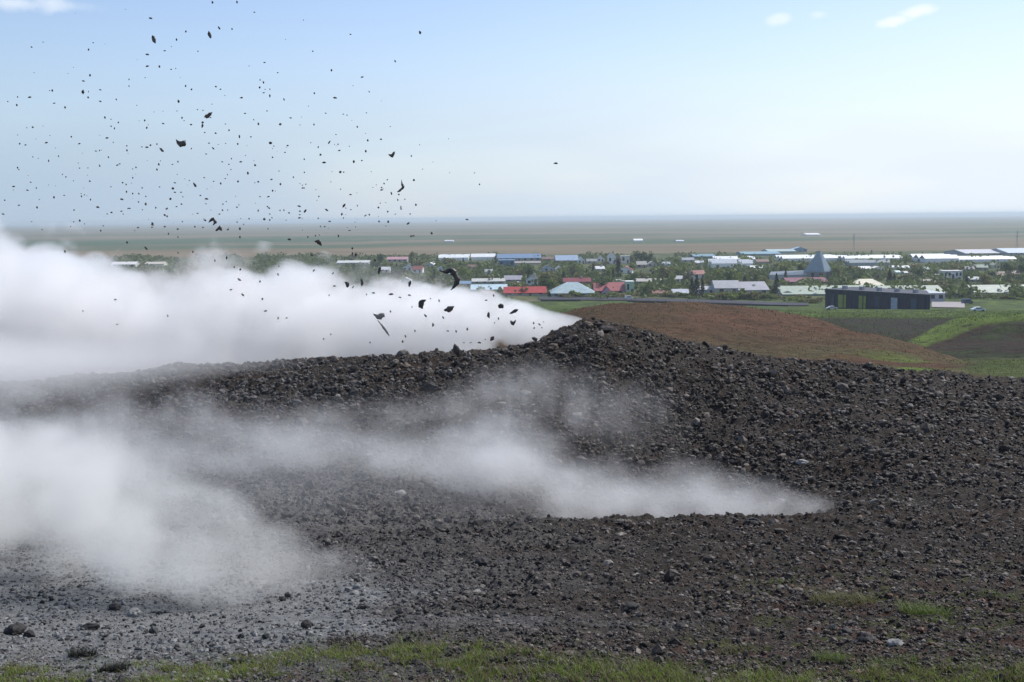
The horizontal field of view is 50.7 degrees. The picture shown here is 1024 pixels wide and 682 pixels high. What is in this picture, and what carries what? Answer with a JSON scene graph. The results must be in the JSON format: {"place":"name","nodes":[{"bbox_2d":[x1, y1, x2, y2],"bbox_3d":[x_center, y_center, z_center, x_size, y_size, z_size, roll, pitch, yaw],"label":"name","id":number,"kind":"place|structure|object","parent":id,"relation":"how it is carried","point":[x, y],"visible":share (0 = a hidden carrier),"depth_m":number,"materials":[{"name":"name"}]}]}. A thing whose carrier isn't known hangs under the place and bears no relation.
{"place":"outdoors","nodes":[
{"label":"outdoors","id":0,"kind":"place"},
{"bbox_2d":[4,9,474,236],"bbox_3d":[-6.352,-4.700,24.131,11.139,4.881,4.983,-1,7,0],"label":"flying debris","id":1,"kind":"object","parent":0,"point":[202,122],"visible":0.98,"depth_m":24.35,"materials":[{"name":"black stone"}]},
{"bbox_2d":[439,268,459,289],"bbox_3d":[-1.256,-1.248,21.795,0.445,0.458,0.113,-1,7,0],"label":"mud clod","id":2,"kind":"object","parent":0,"point":[452,271],"visible":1,"depth_m":21.76,"materials":[{"name":"black soil"}]},
{"bbox_2d":[0,316,1023,681],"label":"ground","id":3,"kind":"structure","parent":0,"point":[224,531],"depth_m":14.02,"materials":[{"name":"stone"}]},
{"bbox_2d":[3,622,26,635],"bbox_3d":[-3.634,2.120,7.904,0.167,0.106,0.126,-7,9,-43],"label":"rock","id":4,"kind":"object","parent":3,"relation":"on","point":[18,628],"visible":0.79,"depth_m":7.87,"materials":[{"name":"stone"}]},
{"bbox_2d":[0,660,37,670],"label":"grass tuft","id":5,"kind":"object","parent":3,"relation":"on","point":[17,666],"visible":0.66,"depth_m":6.75,"materials":[{"name":"green plant"}]},
{"bbox_2d":[60,642,100,657],"bbox_3d":[-2.818,2.042,7.096,0.297,0.098,0.271,-6,9,-40],"label":"grass tuft","id":6,"kind":"object","parent":3,"relation":"on","point":[73,653],"visible":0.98,"depth_m":7.07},
{"bbox_2d":[82,622,99,629],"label":"rock","id":7,"kind":"object","parent":3,"relation":"on","point":[92,626],"visible":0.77,"depth_m":8.04,"materials":[{"name":"stone"}]},
{"bbox_2d":[93,656,134,672],"bbox_3d":[-2.452,1.998,6.604,0.291,0.104,0.322,6,9,43],"label":"grass tuft","id":8,"kind":"object","parent":3,"relation":"on","point":[115,667],"visible":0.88,"depth_m":6.61,"materials":[{"name":"green plant"}]},
{"bbox_2d":[109,603,120,610],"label":"rock","id":9,"kind":"object","parent":3,"relation":"on","point":[114,606],"visible":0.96,"depth_m":8.90,"materials":[{"name":"stone"}]},
{"bbox_2d":[127,607,141,616],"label":"rock","id":10,"kind":"object","parent":3,"relation":"on","point":[133,612],"visible":1,"depth_m":8.71,"materials":[{"name":"stone"}]},
{"bbox_2d":[300,619,311,628],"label":"rock","id":11,"kind":"object","parent":3,"relation":"on","point":[306,624],"visible":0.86,"depth_m":8.08,"materials":[{"name":"stone"}]},
{"bbox_2d":[323,632,373,645],"bbox_3d":[-1.108,2.024,7.332,0.360,0.100,0.337,-5,8,-33],"label":"grass tuft","id":12,"kind":"object","parent":3,"relation":"on","point":[328,640],"visible":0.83,"depth_m":7.31,"materials":[{"name":"green plant"}]},
{"bbox_2d":[421,381,438,391],"bbox_3d":[-1.672,0.962,22.304,0.392,0.251,0.321,2,7,25],"label":"rock","id":13,"kind":"object","parent":3,"relation":"on","point":[429,386],"visible":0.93,"depth_m":22.19,"materials":[{"name":"stone"}]},
{"bbox_2d":[475,557,491,566],"bbox_3d":[-0.293,2.288,11.116,0.153,0.129,0.200,4,8,34],"label":"rock","id":14,"kind":"object","parent":3,"relation":"on","point":[483,561],"visible":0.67,"depth_m":11.06,"materials":[{"name":"stone"}]},
{"bbox_2d":[546,343,558,350],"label":"rock","id":15,"kind":"object","parent":3,"relation":"on","point":[552,346],"visible":0.9,"depth_m":23.42,"materials":[{"name":"stone"}]},
{"bbox_2d":[599,325,613,332],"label":"rock","id":16,"kind":"object","parent":3,"relation":"on","point":[606,328],"visible":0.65,"depth_m":24.20,"materials":[{"name":"stone"}]},
{"bbox_2d":[620,601,641,613],"bbox_3d":[0.929,2.110,8.477,0.211,0.120,0.149,-4,7,-25],"label":"rock","id":17,"kind":"object","parent":3,"relation":"on","point":[628,607],"visible":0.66,"depth_m":8.43,"materials":[{"name":"stone"}]},
{"bbox_2d":[672,622,688,631],"bbox_3d":[1.202,2.055,7.708,0.139,0.091,0.112,-3,7,-19],"label":"rock","id":18,"kind":"object","parent":3,"relation":"on","point":[675,627],"visible":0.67,"depth_m":7.69,"materials":[{"name":"stone"}]},
{"bbox_2d":[714,642,757,655],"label":"grass tuft","id":19,"kind":"object","parent":3,"relation":"on","point":[744,647],"visible":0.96,"depth_m":7.06,"materials":[{"name":"green plant"}]},
{"bbox_2d":[744,518,760,526],"bbox_3d":[2.879,2.188,12.933,0.223,0.157,0.184,-1,7,0],"label":"rock","id":20,"kind":"object","parent":3,"relation":"on","point":[754,522],"visible":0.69,"depth_m":12.88,"materials":[{"name":"stone"}]},
{"bbox_2d":[806,645,852,663],"bbox_3d":[1.977,1.961,6.697,0.308,0.099,0.272,-1,7,0],"label":"grass tuft","id":21,"kind":"object","parent":3,"relation":"on","point":[826,656],"visible":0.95,"depth_m":6.71,"materials":[{"name":"green plant"}]},
{"bbox_2d":[800,586,884,608],"bbox_3d":[2.612,2.047,8.544,0.643,0.159,0.491,-1,7,0],"label":"grass tuft","id":22,"kind":"object","parent":3,"relation":"on","point":[845,597],"visible":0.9,"depth_m":8.53,"materials":[{"name":"green plant"}]},
{"bbox_2d":[858,633,876,643],"bbox_3d":[2.380,2.013,7.233,0.117,0.096,0.159,-2,7,-9],"label":"rock","id":23,"kind":"object","parent":3,"relation":"on","point":[863,637],"visible":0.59,"depth_m":7.22,"materials":[{"name":"stone"}]},
{"bbox_2d":[860,653,922,667],"bbox_3d":[2.291,1.941,6.494,0.424,0.115,0.344,-1,7,0],"label":"grass tuft","id":24,"kind":"object","parent":3,"relation":"on","point":[887,661],"visible":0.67,"depth_m":6.54,"materials":[{"name":"green plant"}]},
{"bbox_2d":[886,638,902,646],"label":"rock","id":25,"kind":"object","parent":3,"relation":"on","point":[891,642],"visible":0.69,"depth_m":7.10,"materials":[{"name":"stone"}]},
{"bbox_2d":[895,597,962,617],"bbox_3d":[3.102,2.016,8.143,0.576,0.159,0.462,-1,7,0],"label":"grass tuft","id":26,"kind":"object","parent":3,"relation":"on","point":[912,607],"visible":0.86,"depth_m":8.13,"materials":[{"name":"green plant"}]},
{"bbox_2d":[919,613,957,623],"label":"grass tuft","id":27,"kind":"object","parent":3,"relation":"on","point":[943,619],"visible":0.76,"depth_m":7.80,"materials":[{"name":"green plant"}]},
{"bbox_2d":[937,627,1009,639],"bbox_3d":[3.149,1.996,7.334,0.525,0.124,0.369,-1,7,0],"label":"grass tuft","id":28,"kind":"object","parent":3,"relation":"on","point":[973,633],"visible":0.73,"depth_m":7.34,"materials":[{"name":"green plant"}]},
{"bbox_2d":[0,298,1023,381],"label":"hill slope","id":29,"kind":"structure","parent":0,"point":[41,341],"depth_m":73.09,"materials":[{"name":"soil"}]},
{"bbox_2d":[627,300,787,305],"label":"wall","id":30,"kind":"structure","parent":29,"relation":"on","point":[719,304],"depth_m":330.12,"materials":[{"name":"grey concrete"}]},
{"bbox_2d":[824,285,930,309],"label":"dark building","id":31,"kind":"structure","parent":29,"relation":"on","point":[859,297],"depth_m":290.94,"materials":[{"name":"black metal"}]},
{"bbox_2d":[874,296,879,308],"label":"window","id":32,"kind":"structure","parent":31,"relation":"in","point":[877,298],"depth_m":289.65,"materials":[{"name":"glass"}]},
{"bbox_2d":[890,297,897,308],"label":"window","id":33,"kind":"structure","parent":31,"relation":"in","point":[894,300],"depth_m":285.71,"materials":[{"name":"glass"}]},
{"bbox_2d":[911,298,916,309],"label":"window","id":34,"kind":"structure","parent":31,"relation":"in","point":[913,300],"depth_m":281.15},
{"bbox_2d":[927,290,944,301],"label":"house","id":35,"kind":"structure","parent":29,"relation":"on","point":[937,296],"depth_m":362.19,"materials":[{"name":"white"}]},
{"bbox_2d":[0,216,1023,304],"bbox_3d":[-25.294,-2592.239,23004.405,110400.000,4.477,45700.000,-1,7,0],"label":"flat plain","id":36,"kind":"structure","parent":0,"point":[38,265],"depth_m":1317.49,"materials":[{"name":"green plant"}]},
{"bbox_2d":[110,262,140,266],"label":"house","id":37,"kind":"structure","parent":36,"relation":"on","point":[115,264],"depth_m":718.70,"materials":[{"name":"white metal"}]},
{"bbox_2d":[145,262,167,265],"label":"house","id":38,"kind":"structure","parent":36,"relation":"on","point":[158,263],"depth_m":731.78,"materials":[{"name":"white metal"}]},
{"bbox_2d":[337,260,370,264],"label":"house","id":39,"kind":"structure","parent":36,"relation":"on","point":[343,262],"depth_m":722.54,"materials":[{"name":"white metal"}]},
{"bbox_2d":[386,257,407,261],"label":"house","id":40,"kind":"structure","parent":36,"relation":"on","point":[396,259],"depth_m":753.34,"materials":[{"name":"pink metal"}]},
{"bbox_2d":[390,266,405,278],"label":"broadleaf tree","id":41,"kind":"object","parent":36,"relation":"on","point":[396,271],"visible":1,"depth_m":538.56,"materials":[{"name":"green plant"}]},
{"bbox_2d":[412,266,423,272],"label":"house","id":42,"kind":"structure","parent":36,"relation":"on","point":[418,269],"depth_m":599.98,"materials":[{"name":"white"}]},
{"bbox_2d":[438,254,469,260],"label":"greenhouse","id":43,"kind":"object","parent":36,"relation":"on","point":[460,257],"visible":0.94,"depth_m":767.02,"materials":[{"name":"white glass"}]},
{"bbox_2d":[458,265,467,278],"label":"birch tree","id":44,"kind":"object","parent":36,"relation":"on","point":[462,273],"visible":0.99,"depth_m":528.42,"materials":[{"name":"green plant"}]},
{"bbox_2d":[471,254,495,259],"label":"greenhouse","id":45,"kind":"object","parent":36,"relation":"on","point":[481,256],"visible":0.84,"depth_m":773.19,"materials":[{"name":"white glass"}]},
{"bbox_2d":[471,278,504,283],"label":"house","id":46,"kind":"structure","parent":36,"relation":"on","point":[487,281],"depth_m":497.02,"materials":[{"name":"white metal"}]},
{"bbox_2d":[470,284,509,291],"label":"house","id":47,"kind":"structure","parent":36,"relation":"on","point":[473,287],"depth_m":444.90,"materials":[{"name":"blue metal"}]},
{"bbox_2d":[499,259,514,266],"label":"hall","id":48,"kind":"structure","parent":36,"relation":"on","point":[508,262],"depth_m":665.75,"materials":[{"name":"blue metal"}]},
{"bbox_2d":[504,275,521,281],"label":"house","id":49,"kind":"structure","parent":36,"relation":"on","point":[509,278],"depth_m":509.13,"materials":[{"name":"white metal"}]},
{"bbox_2d":[497,254,540,260],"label":"hall","id":50,"kind":"structure","parent":36,"relation":"on","point":[524,257],"depth_m":748.45,"materials":[{"name":"blue metal"}]},
{"bbox_2d":[503,286,546,295],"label":"house","id":51,"kind":"structure","parent":36,"relation":"on","point":[533,291],"depth_m":420.31,"materials":[{"name":"red metal"}]},
{"bbox_2d":[514,261,540,264],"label":"house","id":52,"kind":"structure","parent":36,"relation":"on","point":[526,262],"depth_m":698.79,"materials":[{"name":"white metal"}]},
{"bbox_2d":[521,265,534,275],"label":"broadleaf tree","id":53,"kind":"object","parent":36,"relation":"on","point":[529,269],"visible":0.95,"depth_m":523.68,"materials":[{"name":"green plant"}]},
{"bbox_2d":[526,273,537,284],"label":"house","id":54,"kind":"structure","parent":36,"relation":"on","point":[529,279],"depth_m":484.12,"materials":[{"name":"white"}]},
{"bbox_2d":[539,278,552,288],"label":"broadleaf tree","id":55,"kind":"object","parent":36,"relation":"on","point":[545,282],"visible":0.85,"depth_m":433.55,"materials":[{"name":"green plant"}]},
{"bbox_2d":[91,251,1023,299],"bbox_3d":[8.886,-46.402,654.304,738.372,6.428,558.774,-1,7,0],"label":"undergrowth","id":56,"kind":"object","parent":36,"relation":"on","point":[172,284],"visible":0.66,"depth_m":508.16,"materials":[{"name":"green plant"}]},
{"bbox_2d":[541,299,580,300],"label":"wall","id":57,"kind":"structure","parent":36,"relation":"on","point":[560,299],"depth_m":390.04,"materials":[{"name":"grey concrete"}]},
{"bbox_2d":[554,255,577,262],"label":"hall","id":58,"kind":"structure","parent":36,"relation":"on","point":[565,258],"depth_m":715.19,"materials":[{"name":"blue metal"}]},
{"bbox_2d":[549,282,594,296],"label":"house","id":59,"kind":"structure","parent":36,"relation":"on","point":[568,287],"depth_m":412.59,"materials":[{"name":"white metal"}]},
{"bbox_2d":[566,262,582,273],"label":"birch tree","id":60,"kind":"object","parent":36,"relation":"on","point":[574,265],"visible":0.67,"depth_m":549.11,"materials":[{"name":"green plant"}]},
{"bbox_2d":[562,276,590,283],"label":"house","id":61,"kind":"structure","parent":36,"relation":"on","point":[581,280],"depth_m":491.15,"materials":[{"name":"red metal"}]},
{"bbox_2d":[592,282,625,293],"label":"house","id":62,"kind":"structure","parent":36,"relation":"on","point":[618,287],"depth_m":423.99,"materials":[{"name":"red metal"}]},
{"bbox_2d":[607,252,615,263],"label":"house","id":63,"kind":"structure","parent":36,"relation":"on","point":[611,256],"depth_m":695.37,"materials":[{"name":"white"}]},
{"bbox_2d":[620,255,629,262],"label":"house","id":64,"kind":"structure","parent":36,"relation":"on","point":[626,258],"depth_m":702.21,"materials":[{"name":"grey"}]},
{"bbox_2d":[619,266,633,273],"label":"house","id":65,"kind":"structure","parent":36,"relation":"on","point":[625,269],"depth_m":573.16,"materials":[{"name":"white"}]},
{"bbox_2d":[624,280,634,292],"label":"house","id":66,"kind":"structure","parent":36,"relation":"on","point":[629,285],"depth_m":420.23,"materials":[{"name":"green"}]},
{"bbox_2d":[635,261,646,267],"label":"house","id":67,"kind":"structure","parent":36,"relation":"on","point":[641,264],"depth_m":633.97,"materials":[{"name":"white"}]},
{"bbox_2d":[641,251,652,260],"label":"broadleaf tree","id":68,"kind":"object","parent":36,"relation":"on","point":[647,257],"visible":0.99,"depth_m":668.03,"materials":[{"name":"green plant"}]},
{"bbox_2d":[659,266,676,277],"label":"birch tree","id":69,"kind":"object","parent":36,"relation":"on","point":[664,270],"visible":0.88,"depth_m":482.56,"materials":[{"name":"green plant"}]},
{"bbox_2d":[681,270,695,282],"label":"broadleaf tree","id":70,"kind":"object","parent":36,"relation":"on","point":[687,276],"visible":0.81,"depth_m":462.11,"materials":[{"name":"green plant"}]},
{"bbox_2d":[689,270,704,278],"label":"house","id":71,"kind":"structure","parent":36,"relation":"on","point":[700,273],"depth_m":522.79,"materials":[{"name":"pink metal"}]},
{"bbox_2d":[693,275,701,293],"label":"spruce tree","id":72,"kind":"object","parent":36,"relation":"on","point":[696,285],"visible":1,"depth_m":403.24,"materials":[{"name":"green plant"}]},
{"bbox_2d":[689,254,714,257],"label":"hall","id":73,"kind":"structure","parent":36,"relation":"on","point":[699,255],"depth_m":774.99,"materials":[{"name":"metal"}]},
{"bbox_2d":[712,269,726,278],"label":"birch tree","id":74,"kind":"object","parent":36,"relation":"on","point":[717,272],"visible":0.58,"depth_m":461.41,"materials":[{"name":"green plant"}]},
{"bbox_2d":[708,259,736,267],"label":"greenhouse","id":75,"kind":"object","parent":36,"relation":"on","point":[721,262],"visible":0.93,"depth_m":624.31,"materials":[{"name":"white glass"}]},
{"bbox_2d":[710,280,740,292],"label":"house","id":76,"kind":"structure","parent":36,"relation":"on","point":[723,285],"depth_m":417.34,"materials":[{"name":"white metal"}]},
{"bbox_2d":[724,290,739,299],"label":"willow shrub","id":77,"kind":"object","parent":36,"relation":"on","point":[732,295],"visible":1,"depth_m":386.26,"materials":[{"name":"green plant"}]},
{"bbox_2d":[712,256,754,261],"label":"greenhouse","id":78,"kind":"object","parent":36,"relation":"on","point":[725,257],"visible":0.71,"depth_m":707.66,"materials":[{"name":"white glass"}]},
{"bbox_2d":[731,272,742,281],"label":"birch tree","id":79,"kind":"object","parent":36,"relation":"on","point":[736,276],"visible":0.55,"depth_m":443.53,"materials":[{"name":"green plant"}]},
{"bbox_2d":[738,259,752,266],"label":"greenhouse","id":80,"kind":"object","parent":36,"relation":"on","point":[747,262],"visible":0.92,"depth_m":629.18,"materials":[{"name":"white glass"}]},
{"bbox_2d":[744,291,758,299],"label":"willow shrub","id":81,"kind":"object","parent":36,"relation":"on","point":[752,295],"visible":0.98,"depth_m":384.69,"materials":[{"name":"green plant"}]},
{"bbox_2d":[734,281,769,292],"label":"house","id":82,"kind":"structure","parent":36,"relation":"on","point":[758,286],"depth_m":416.33,"materials":[{"name":"white metal"}]},
{"bbox_2d":[736,251,780,255],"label":"hall","id":83,"kind":"structure","parent":36,"relation":"on","point":[765,253],"depth_m":811.07,"materials":[{"name":"metal"}]},
{"bbox_2d":[772,273,780,293],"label":"spruce tree","id":84,"kind":"object","parent":36,"relation":"on","point":[775,282],"visible":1,"depth_m":405.56,"materials":[{"name":"green plant"}]},
{"bbox_2d":[761,249,795,252],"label":"hall","id":85,"kind":"structure","parent":36,"relation":"on","point":[786,250],"depth_m":861.62,"materials":[{"name":"white metal"}]},
{"bbox_2d":[777,263,792,270],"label":"birch tree","id":86,"kind":"object","parent":36,"relation":"on","point":[782,267],"visible":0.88,"depth_m":529.42,"materials":[{"name":"green plant"}]},
{"bbox_2d":[768,251,831,279],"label":"church","id":87,"kind":"structure","parent":36,"relation":"on","point":[818,266],"depth_m":507.16,"materials":[{"name":"grey"}]},
{"bbox_2d":[782,277,826,283],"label":"house","id":88,"kind":"structure","parent":36,"relation":"on","point":[793,280],"depth_m":479.35,"materials":[{"name":"pink metal"}]},
{"bbox_2d":[774,254,839,261],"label":"greenhouse","id":89,"kind":"object","parent":36,"relation":"on","point":[828,257],"visible":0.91,"depth_m":705.17,"materials":[{"name":"white glass"}]},
{"bbox_2d":[772,285,879,295],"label":"long shed","id":90,"kind":"structure","parent":36,"relation":"on","point":[794,290],"depth_m":409.17,"materials":[{"name":"white metal"}]},
{"bbox_2d":[844,259,889,265],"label":"greenhouse","id":91,"kind":"object","parent":36,"relation":"on","point":[862,262],"visible":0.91,"depth_m":636.42,"materials":[{"name":"white glass"}]},
{"bbox_2d":[852,279,884,285],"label":"hall","id":92,"kind":"structure","parent":36,"relation":"on","point":[871,281],"depth_m":443.66,"materials":[{"name":"white metal"}]},
{"bbox_2d":[839,255,901,260],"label":"greenhouse","id":93,"kind":"object","parent":36,"relation":"on","point":[865,257],"visible":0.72,"depth_m":695.52,"materials":[{"name":"white glass"}]},
{"bbox_2d":[874,285,947,296],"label":"long shed","id":94,"kind":"structure","parent":36,"relation":"on","point":[931,287],"depth_m":402.72,"materials":[{"name":"white metal"}]},
{"bbox_2d":[908,254,958,262],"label":"greenhouse","id":95,"kind":"object","parent":36,"relation":"on","point":[931,258],"visible":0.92,"depth_m":668.32,"materials":[{"name":"white glass"}]},
{"bbox_2d":[925,280,950,288],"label":"willow shrub","id":96,"kind":"object","parent":36,"relation":"on","point":[941,284],"visible":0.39,"depth_m":417.85,"materials":[{"name":"green plant"}]},
{"bbox_2d":[938,270,962,278],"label":"house","id":97,"kind":"structure","parent":36,"relation":"on","point":[956,274],"depth_m":503.35,"materials":[{"name":"white"}]},
{"bbox_2d":[944,249,1002,254],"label":"warehouse","id":98,"kind":"structure","parent":36,"relation":"on","point":[972,251],"depth_m":793.27,"materials":[{"name":"white metal"}]},
{"bbox_2d":[975,264,988,270],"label":"house","id":99,"kind":"structure","parent":36,"relation":"on","point":[983,267],"depth_m":572.50,"materials":[{"name":"white"}]},
{"bbox_2d":[978,274,994,284],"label":"birch tree","id":100,"kind":"object","parent":36,"relation":"on","point":[983,278],"visible":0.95,"depth_m":419.88,"materials":[{"name":"green plant"}]},
{"bbox_2d":[958,256,1016,261],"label":"greenhouse","id":101,"kind":"object","parent":36,"relation":"on","point":[984,258],"visible":0.64,"depth_m":669.72,"materials":[{"name":"white glass"}]},
{"bbox_2d":[964,284,1023,293],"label":"long shed","id":102,"kind":"structure","parent":36,"relation":"on","point":[991,288],"depth_m":412.56,"materials":[{"name":"white metal"}]},
{"bbox_2d":[991,248,1023,254],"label":"warehouse","id":103,"kind":"structure","parent":36,"relation":"on","point":[1011,251],"depth_m":781.39,"materials":[{"name":"white metal"}]},
{"bbox_2d":[1000,262,1014,273],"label":"broadleaf tree","id":104,"kind":"object","parent":36,"relation":"on","point":[1006,266],"visible":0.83,"depth_m":501.98,"materials":[{"name":"green plant"}]},
{"bbox_2d":[0,629,1023,681],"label":"grass","id":105,"kind":"structure","parent":0,"point":[468,668],"depth_m":6.45,"materials":[{"name":"green plant"}]},
{"bbox_2d":[0,213,1023,225],"bbox_3d":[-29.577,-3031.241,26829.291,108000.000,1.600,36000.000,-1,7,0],"label":"sea","id":106,"kind":"structure","parent":0,"point":[519,219],"depth_m":14224.47,"materials":[{"name":"blue liquid"}]},
{"bbox_2d":[0,0,1023,222],"label":"sky","id":107,"kind":"structure","parent":0,"point":[643,108],"materials":[{"name":"blue"}]},
{"bbox_2d":[538,297,808,304],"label":"road","id":108,"kind":"structure","parent":0,"point":[694,300],"depth_m":381.52,"materials":[{"name":"grey asphalt"}]},
{"bbox_2d":[932,301,964,307],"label":"road","id":109,"kind":"structure","parent":0,"point":[947,304],"depth_m":340.65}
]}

